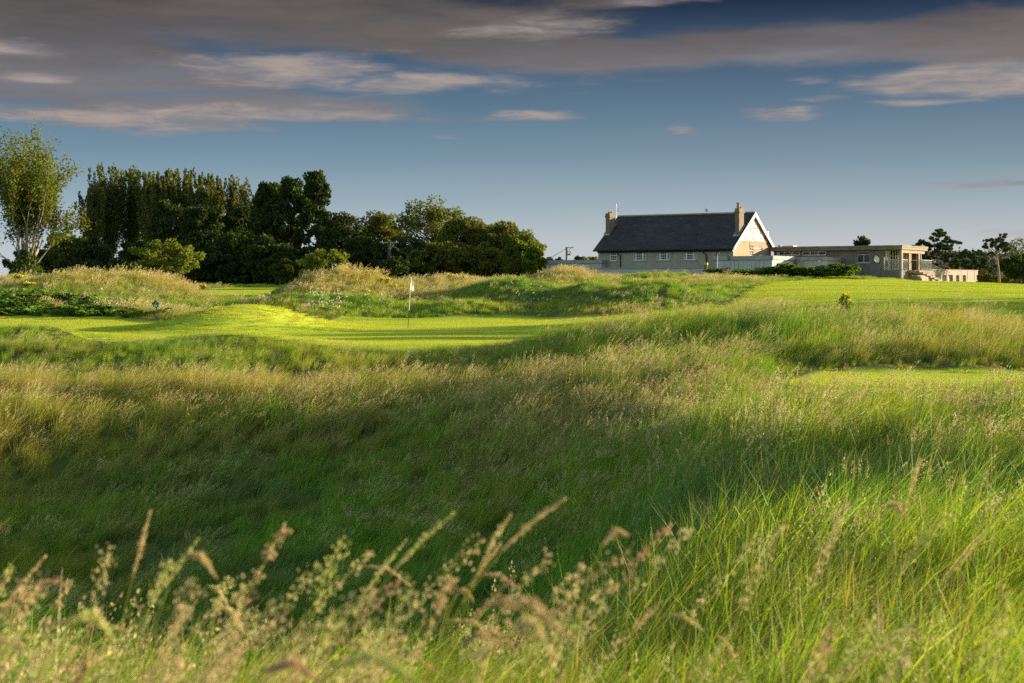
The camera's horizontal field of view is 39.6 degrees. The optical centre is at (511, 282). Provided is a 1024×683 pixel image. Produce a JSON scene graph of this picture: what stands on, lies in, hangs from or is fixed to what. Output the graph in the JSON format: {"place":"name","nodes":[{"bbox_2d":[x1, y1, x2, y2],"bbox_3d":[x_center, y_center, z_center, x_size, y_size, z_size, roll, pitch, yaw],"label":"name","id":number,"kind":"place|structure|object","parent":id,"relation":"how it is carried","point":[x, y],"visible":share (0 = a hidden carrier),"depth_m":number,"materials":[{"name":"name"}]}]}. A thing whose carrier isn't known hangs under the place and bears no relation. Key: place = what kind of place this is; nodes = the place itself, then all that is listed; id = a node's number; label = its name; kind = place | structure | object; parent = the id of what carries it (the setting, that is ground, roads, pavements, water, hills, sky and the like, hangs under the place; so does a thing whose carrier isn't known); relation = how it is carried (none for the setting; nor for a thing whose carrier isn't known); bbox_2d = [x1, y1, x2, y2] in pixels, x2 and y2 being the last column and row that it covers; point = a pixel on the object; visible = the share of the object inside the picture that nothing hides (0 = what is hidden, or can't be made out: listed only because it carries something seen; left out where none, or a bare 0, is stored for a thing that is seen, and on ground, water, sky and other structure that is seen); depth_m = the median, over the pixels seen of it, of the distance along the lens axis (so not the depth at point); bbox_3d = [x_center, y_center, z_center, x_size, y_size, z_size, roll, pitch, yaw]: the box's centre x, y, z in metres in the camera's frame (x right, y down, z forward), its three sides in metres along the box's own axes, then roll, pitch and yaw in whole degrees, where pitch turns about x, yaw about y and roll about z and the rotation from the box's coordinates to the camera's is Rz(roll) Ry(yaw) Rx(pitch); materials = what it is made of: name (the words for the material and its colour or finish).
{"place":"outdoors","nodes":[
{"label":"outdoors","id":0,"kind":"place"},
{"bbox_2d":[0,263,860,317],"label":"bracken","id":1,"kind":"object","parent":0,"point":[11,304],"depth_m":69.23,"materials":[{"name":"green plant"}]},
{"bbox_2d":[0,458,1014,682],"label":"flowering grass","id":2,"kind":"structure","parent":0,"point":[367,657],"depth_m":2.80,"materials":[{"name":"beige plant"}]},
{"bbox_2d":[0,273,1023,660],"bbox_3d":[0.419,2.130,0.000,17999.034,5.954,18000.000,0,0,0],"label":"ground","id":3,"kind":"structure","parent":0,"point":[282,317],"depth_m":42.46,"materials":[{"name":"green plant"}]},
{"bbox_2d":[13,274,23,278],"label":"ragwort plant","id":4,"kind":"object","parent":3,"relation":"on","point":[18,276],"visible":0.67,"depth_m":81.85,"materials":[{"name":"yellow plant"}]},
{"bbox_2d":[22,281,35,286],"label":"ragwort plant","id":5,"kind":"object","parent":3,"relation":"on","point":[27,283],"visible":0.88,"depth_m":73.83,"materials":[{"name":"yellow plant"}]},
{"bbox_2d":[1,246,70,274],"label":"dark tree","id":6,"kind":"object","parent":3,"relation":"on","point":[48,256],"visible":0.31,"depth_m":148.50,"materials":[{"name":"green plant"}]},
{"bbox_2d":[0,123,91,276],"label":"tall tree","id":7,"kind":"object","parent":3,"relation":"on","point":[33,192],"visible":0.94,"depth_m":89.71,"materials":[{"name":"green plant"}]},
{"bbox_2d":[31,253,77,275],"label":"understorey bush","id":8,"kind":"object","parent":3,"relation":"on","point":[59,266],"visible":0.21,"depth_m":148.85,"materials":[{"name":"green plant"}]},
{"bbox_2d":[43,232,86,265],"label":"dark tree","id":9,"kind":"object","parent":3,"relation":"on","point":[62,251],"visible":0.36,"depth_m":163.64,"materials":[{"name":"green plant"}]},
{"bbox_2d":[68,236,111,265],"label":"dark tree","id":10,"kind":"object","parent":3,"relation":"on","point":[80,250],"visible":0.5,"depth_m":159.06,"materials":[{"name":"green plant"}]},
{"bbox_2d":[71,259,108,272],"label":"understorey bush","id":11,"kind":"object","parent":3,"relation":"on","point":[93,265],"visible":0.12,"depth_m":154.17,"materials":[{"name":"green plant"}]},
{"bbox_2d":[74,181,107,245],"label":"poplar tree","id":12,"kind":"object","parent":3,"relation":"on","point":[96,204],"visible":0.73,"depth_m":189.09,"materials":[{"name":"green plant"}]},
{"bbox_2d":[87,162,131,259],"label":"poplar tree","id":13,"kind":"object","parent":3,"relation":"on","point":[116,206],"visible":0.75,"depth_m":192.42,"materials":[{"name":"green plant"}]},
{"bbox_2d":[101,257,139,271],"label":"understorey bush","id":14,"kind":"object","parent":3,"relation":"on","point":[114,261],"visible":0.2,"depth_m":158.97,"materials":[{"name":"green plant"}]},
{"bbox_2d":[107,165,152,258],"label":"poplar tree","id":15,"kind":"object","parent":3,"relation":"on","point":[131,232],"visible":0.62,"depth_m":195.31,"materials":[{"name":"green plant"}]},
{"bbox_2d":[117,240,146,269],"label":"dark tree","id":16,"kind":"object","parent":3,"relation":"on","point":[124,252],"visible":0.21,"depth_m":161.18,"materials":[{"name":"green plant"}]},
{"bbox_2d":[134,170,167,243],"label":"poplar tree","id":17,"kind":"object","parent":3,"relation":"on","point":[149,196],"visible":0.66,"depth_m":188.96,"materials":[{"name":"green plant"}]},
{"bbox_2d":[152,300,160,312],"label":"marker box","id":18,"kind":"object","parent":3,"relation":"on","point":[156,303],"visible":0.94,"depth_m":65.20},
{"bbox_2d":[152,168,178,228],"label":"poplar tree","id":19,"kind":"object","parent":3,"relation":"on","point":[172,188],"visible":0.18,"depth_m":192.36,"materials":[{"name":"green plant"}]},
{"bbox_2d":[127,238,205,279],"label":"round bush","id":20,"kind":"object","parent":3,"relation":"on","point":[180,258],"visible":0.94,"depth_m":111.08,"materials":[{"name":"green plant"}]},
{"bbox_2d":[148,199,185,255],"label":"dark tree","id":21,"kind":"object","parent":3,"relation":"on","point":[164,230],"visible":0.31,"depth_m":164.83,"materials":[{"name":"green plant"}]},
{"bbox_2d":[173,167,195,241],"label":"poplar tree","id":22,"kind":"object","parent":3,"relation":"on","point":[182,194],"visible":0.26,"depth_m":195.04,"materials":[{"name":"green plant"}]},
{"bbox_2d":[163,239,207,282],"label":"dark tree","id":23,"kind":"object","parent":3,"relation":"on","point":[194,275],"visible":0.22,"depth_m":149.31,"materials":[{"name":"green plant"}]},
{"bbox_2d":[187,171,216,233],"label":"poplar tree","id":24,"kind":"object","parent":3,"relation":"on","point":[202,195],"visible":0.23,"depth_m":189.76,"materials":[{"name":"green plant"}]},
{"bbox_2d":[199,283,206,288],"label":"ragwort plant","id":25,"kind":"object","parent":3,"relation":"on","point":[204,285],"visible":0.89,"depth_m":116.84,"materials":[{"name":"yellow plant"}]},
{"bbox_2d":[195,269,211,283],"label":"understorey bush","id":26,"kind":"object","parent":3,"relation":"on","point":[202,280],"visible":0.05,"depth_m":154.33,"materials":[{"name":"green plant"}]},
{"bbox_2d":[177,204,234,250],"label":"dark tree","id":27,"kind":"object","parent":3,"relation":"on","point":[196,220],"visible":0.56,"depth_m":162.99,"materials":[{"name":"green plant"}]},
{"bbox_2d":[204,269,222,284],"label":"understorey bush","id":28,"kind":"object","parent":3,"relation":"on","point":[215,281],"visible":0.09,"depth_m":158.44,"materials":[{"name":"green plant"}]},
{"bbox_2d":[203,173,226,231],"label":"poplar tree","id":29,"kind":"object","parent":3,"relation":"on","point":[220,197],"visible":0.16,"depth_m":192.61,"materials":[{"name":"green plant"}]},
{"bbox_2d":[199,230,251,284],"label":"dark tree","id":30,"kind":"object","parent":3,"relation":"on","point":[225,250],"visible":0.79,"depth_m":148.82,"materials":[{"name":"green plant"}]},
{"bbox_2d":[222,174,249,226],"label":"poplar tree","id":31,"kind":"object","parent":3,"relation":"on","point":[232,201],"visible":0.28,"depth_m":195.42,"materials":[{"name":"green plant"}]},
{"bbox_2d":[219,203,263,238],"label":"dark tree","id":32,"kind":"object","parent":3,"relation":"on","point":[239,214],"visible":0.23,"depth_m":164.71,"materials":[{"name":"green plant"}]},
{"bbox_2d":[226,257,274,284],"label":"understorey bush","id":33,"kind":"object","parent":3,"relation":"on","point":[247,279],"visible":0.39,"depth_m":148.38,"materials":[{"name":"green plant"}]},
{"bbox_2d":[238,184,266,235],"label":"poplar tree","id":34,"kind":"object","parent":3,"relation":"on","point":[245,197],"visible":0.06,"depth_m":189.10,"materials":[{"name":"green plant"}]},
{"bbox_2d":[236,234,298,284],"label":"dark tree","id":35,"kind":"object","parent":3,"relation":"on","point":[258,263],"visible":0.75,"depth_m":146.78,"materials":[{"name":"green plant"}]},
{"bbox_2d":[244,181,294,284],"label":"cypress tree","id":36,"kind":"object","parent":3,"relation":"on","point":[261,219],"visible":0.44,"depth_m":158.89,"materials":[{"name":"green plant"}]},
{"bbox_2d":[268,258,305,284],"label":"round bush","id":37,"kind":"object","parent":3,"relation":"on","point":[282,272],"visible":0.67,"depth_m":115.25,"materials":[{"name":"green plant"}]},
{"bbox_2d":[272,175,309,258],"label":"cypress tree","id":38,"kind":"object","parent":3,"relation":"on","point":[291,192],"visible":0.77,"depth_m":157.04,"materials":[{"name":"green plant"}]},
{"bbox_2d":[291,169,342,263],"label":"cypress tree","id":39,"kind":"object","parent":3,"relation":"on","point":[315,200],"visible":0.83,"depth_m":155.10,"materials":[{"name":"green plant"}]},
{"bbox_2d":[92,272,551,310],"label":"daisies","id":40,"kind":"object","parent":3,"relation":"on","point":[346,296],"visible":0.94,"depth_m":75.64,"materials":[{"name":"white plant"}]},
{"bbox_2d":[298,248,350,275],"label":"round bush","id":41,"kind":"object","parent":3,"relation":"on","point":[314,261],"visible":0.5,"depth_m":111.32,"materials":[{"name":"green plant"}]},
{"bbox_2d":[312,211,371,256],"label":"leafy tree","id":42,"kind":"object","parent":3,"relation":"on","point":[344,222],"visible":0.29,"depth_m":160.86,"materials":[{"name":"green plant"}]},
{"bbox_2d":[348,261,368,270],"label":"understorey bush","id":43,"kind":"object","parent":3,"relation":"on","point":[351,265],"visible":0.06,"depth_m":148.67,"materials":[{"name":"green plant"}]},
{"bbox_2d":[339,235,387,273],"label":"leafy tree","id":44,"kind":"object","parent":3,"relation":"on","point":[359,250],"visible":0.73,"depth_m":148.86,"materials":[{"name":"green plant"}]},
{"bbox_2d":[350,209,406,251],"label":"leafy tree","id":45,"kind":"object","parent":3,"relation":"on","point":[379,226],"visible":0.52,"depth_m":163.82,"materials":[{"name":"green plant"}]},
{"bbox_2d":[380,277,390,282],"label":"ragwort plant","id":46,"kind":"object","parent":3,"relation":"on","point":[386,279],"visible":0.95,"depth_m":90.83,"materials":[{"name":"yellow plant"}]},
{"bbox_2d":[375,255,411,276],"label":"round bush","id":47,"kind":"object","parent":3,"relation":"on","point":[395,267],"visible":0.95,"depth_m":117.67,"materials":[{"name":"green plant"}]},
{"bbox_2d":[380,241,409,278],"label":"utility pole","id":48,"kind":"object","parent":3,"relation":"on","point":[389,248],"visible":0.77,"depth_m":138.95,"materials":[{"name":"grey wood"}]},
{"bbox_2d":[378,236,427,277],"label":"leafy tree","id":49,"kind":"object","parent":3,"relation":"on","point":[405,247],"visible":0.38,"depth_m":148.73,"materials":[{"name":"green plant"}]},
{"bbox_2d":[408,277,413,324],"bbox_3d":[-4.339,0.909,61.058,0.383,2.273,0.142,0,0,-32],"label":"flagstick","id":50,"kind":"object","parent":3,"relation":"on","point":[411,285],"visible":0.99,"depth_m":60.99,"materials":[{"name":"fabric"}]},
{"bbox_2d":[406,269,426,278],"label":"understorey bush","id":51,"kind":"object","parent":3,"relation":"on","point":[416,273],"visible":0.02,"depth_m":158.13,"materials":[{"name":"green plant"}]},
{"bbox_2d":[389,194,465,250],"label":"leafy tree","id":52,"kind":"object","parent":3,"relation":"on","point":[430,218],"visible":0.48,"depth_m":157.13,"materials":[{"name":"green plant"}]},
{"bbox_2d":[406,241,473,275],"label":"leafy tree","id":53,"kind":"object","parent":3,"relation":"on","point":[439,258],"visible":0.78,"depth_m":138.96,"materials":[{"name":"green plant"}]},
{"bbox_2d":[422,269,475,278],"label":"understorey bush","id":54,"kind":"object","parent":3,"relation":"on","point":[429,275],"visible":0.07,"depth_m":149.03,"materials":[{"name":"green plant"}]},
{"bbox_2d":[445,273,457,280],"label":"ragwort plant","id":55,"kind":"object","parent":3,"relation":"on","point":[449,275],"visible":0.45,"depth_m":97.81,"materials":[{"name":"yellow plant"}]},
{"bbox_2d":[437,216,489,253],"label":"leafy tree","id":56,"kind":"object","parent":3,"relation":"on","point":[466,231],"visible":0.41,"depth_m":150.96,"materials":[{"name":"green plant"}]},
{"bbox_2d":[452,241,509,276],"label":"leafy tree","id":57,"kind":"object","parent":3,"relation":"on","point":[490,263],"visible":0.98,"depth_m":137.05,"materials":[{"name":"green plant"}]},
{"bbox_2d":[469,220,498,244],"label":"leafy tree","id":58,"kind":"object","parent":3,"relation":"on","point":[484,225],"visible":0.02,"depth_m":157.32,"materials":[{"name":"green plant"}]},
{"bbox_2d":[474,220,535,275],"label":"leafy tree","id":59,"kind":"object","parent":3,"relation":"on","point":[496,233],"visible":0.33,"depth_m":151.12,"materials":[{"name":"green plant"}]},
{"bbox_2d":[0,262,1023,682],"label":"rough grass","id":60,"kind":"structure","parent":3,"relation":"on","point":[712,444],"depth_m":22.58,"materials":[{"name":"green plant"}]},
{"bbox_2d":[495,231,546,274],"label":"leafy tree","id":61,"kind":"object","parent":3,"relation":"on","point":[514,246],"visible":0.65,"depth_m":149.06,"materials":[{"name":"green plant"}]},
{"bbox_2d":[521,247,546,274],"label":"leafy tree","id":62,"kind":"object","parent":3,"relation":"on","point":[533,263],"visible":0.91,"depth_m":142.56,"materials":[{"name":"green plant"}]},
{"bbox_2d":[549,246,573,259],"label":"utility pole","id":63,"kind":"object","parent":3,"relation":"on","point":[566,256],"visible":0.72,"depth_m":174.92,"materials":[{"name":"grey wood"}]},
{"bbox_2d":[543,260,606,270],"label":"annexe","id":64,"kind":"structure","parent":3,"relation":"on","point":[588,263],"depth_m":140.90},
{"bbox_2d":[580,256,592,259],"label":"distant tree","id":65,"kind":"object","parent":3,"relation":"on","point":[586,258],"visible":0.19,"depth_m":229.22,"materials":[{"name":"green plant"}]},
{"bbox_2d":[588,267,715,275],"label":"terrace wall","id":66,"kind":"structure","parent":3,"relation":"on","point":[638,270],"depth_m":135.00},
{"bbox_2d":[593,203,773,268],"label":"clubhouse","id":67,"kind":"structure","parent":3,"relation":"on","point":[668,240],"depth_m":137.85,"materials":[{"name":"white paint"}]},
{"bbox_2d":[609,253,616,261],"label":"window","id":68,"kind":"structure","parent":67,"relation":"in","point":[613,258],"depth_m":140.10,"materials":[{"name":"white paint"}]},
{"bbox_2d":[633,253,645,260],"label":"window","id":69,"kind":"structure","parent":67,"relation":"in","point":[636,257],"depth_m":138.50,"materials":[{"name":"white paint"}]},
{"bbox_2d":[656,252,669,260],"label":"window","id":70,"kind":"structure","parent":67,"relation":"in","point":[661,257],"depth_m":137.00,"materials":[{"name":"white paint"}]},
{"bbox_2d":[682,252,696,260],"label":"window","id":71,"kind":"structure","parent":67,"relation":"in","point":[687,257],"depth_m":135.56,"materials":[{"name":"white paint"}]},
{"bbox_2d":[714,256,795,270],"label":"side wing","id":72,"kind":"structure","parent":3,"relation":"on","point":[742,262],"depth_m":130.88,"materials":[{"name":"white paint"}]},
{"bbox_2d":[795,257,842,265],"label":"lean to","id":73,"kind":"object","parent":3,"relation":"on","point":[809,261],"visible":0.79,"depth_m":133.22,"materials":[{"name":"grey glass"}]},
{"bbox_2d":[839,291,852,314],"bbox_3d":[10.075,0.745,43.041,0.462,1.003,0.623,0,0,0],"label":"ragwort plant","id":74,"kind":"object","parent":3,"relation":"on","point":[844,296],"visible":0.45,"depth_m":42.89,"materials":[{"name":"yellow plant"}]},
{"bbox_2d":[769,245,949,280],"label":"long wing","id":75,"kind":"structure","parent":3,"relation":"on","point":[907,262],"depth_m":135.84,"materials":[{"name":"beige paint"}]},
{"bbox_2d":[802,251,825,254],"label":"window","id":76,"kind":"structure","parent":75,"relation":"in","point":[804,251],"depth_m":138.13,"materials":[{"name":"black glass"}]},
{"bbox_2d":[856,251,870,263],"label":"window","id":77,"kind":"structure","parent":75,"relation":"in","point":[863,262],"depth_m":135.52,"materials":[{"name":"paint"}]},
{"bbox_2d":[853,235,870,245],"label":"round tree","id":78,"kind":"object","parent":3,"relation":"on","point":[862,241],"visible":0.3,"depth_m":159.65,"materials":[{"name":"green plant"}]},
{"bbox_2d":[912,228,962,268],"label":"pine tree","id":79,"kind":"object","parent":3,"relation":"on","point":[939,247],"visible":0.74,"depth_m":157.16,"materials":[{"name":"green plant"}]},
{"bbox_2d":[925,269,977,281],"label":"retaining wall","id":80,"kind":"structure","parent":3,"relation":"on","point":[962,275],"depth_m":151.92,"materials":[{"name":"concrete"}]},
{"bbox_2d":[939,265,964,269],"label":"gorse bush","id":81,"kind":"object","parent":3,"relation":"on","point":[950,268],"visible":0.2,"depth_m":174.55,"materials":[{"name":"green plant"}]},
{"bbox_2d":[948,249,996,273],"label":"pine tree","id":82,"kind":"object","parent":3,"relation":"on","point":[965,265],"visible":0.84,"depth_m":167.39,"materials":[{"name":"green plant"}]},
{"bbox_2d":[962,267,990,274],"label":"gorse bush","id":83,"kind":"object","parent":3,"relation":"on","point":[981,270],"visible":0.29,"depth_m":179.38,"materials":[{"name":"green plant"}]},
{"bbox_2d":[976,273,996,282],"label":"gorse bush","id":84,"kind":"object","parent":3,"relation":"on","point":[986,277],"visible":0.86,"depth_m":149.43,"materials":[{"name":"green plant"}]},
{"bbox_2d":[981,233,1016,282],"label":"pine tree","id":85,"kind":"object","parent":3,"relation":"on","point":[1002,245],"visible":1,"depth_m":124.86,"materials":[{"name":"green plant"}]},
{"bbox_2d":[991,275,1012,282],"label":"gorse bush","id":86,"kind":"object","parent":3,"relation":"on","point":[1004,279],"visible":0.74,"depth_m":145.59,"materials":[{"name":"green plant"}]},
{"bbox_2d":[995,253,1023,282],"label":"dark shrub","id":87,"kind":"object","parent":3,"relation":"on","point":[1013,266],"visible":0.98,"depth_m":139.29,"materials":[{"name":"green plant"}]},
{"bbox_2d":[1008,237,1023,257],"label":"thin tree","id":88,"kind":"object","parent":3,"relation":"on","point":[1013,251],"visible":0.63,"depth_m":149.98,"materials":[{"name":"green plant"}]},
{"bbox_2d":[0,0,1023,276],"label":"sky","id":89,"kind":"structure","parent":0,"point":[833,122],"materials":[{"name":"blue"}]},
{"bbox_2d":[922,253,1021,283],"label":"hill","id":90,"kind":"structure","parent":0,"point":[968,259],"depth_m":700.53,"materials":[{"name":"green plant"}]},
{"bbox_2d":[927,247,1023,283],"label":"woods","id":91,"kind":"object","parent":90,"relation":"on","point":[1005,254],"visible":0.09,"depth_m":702.46,"materials":[{"name":"green plant"}]}
]}

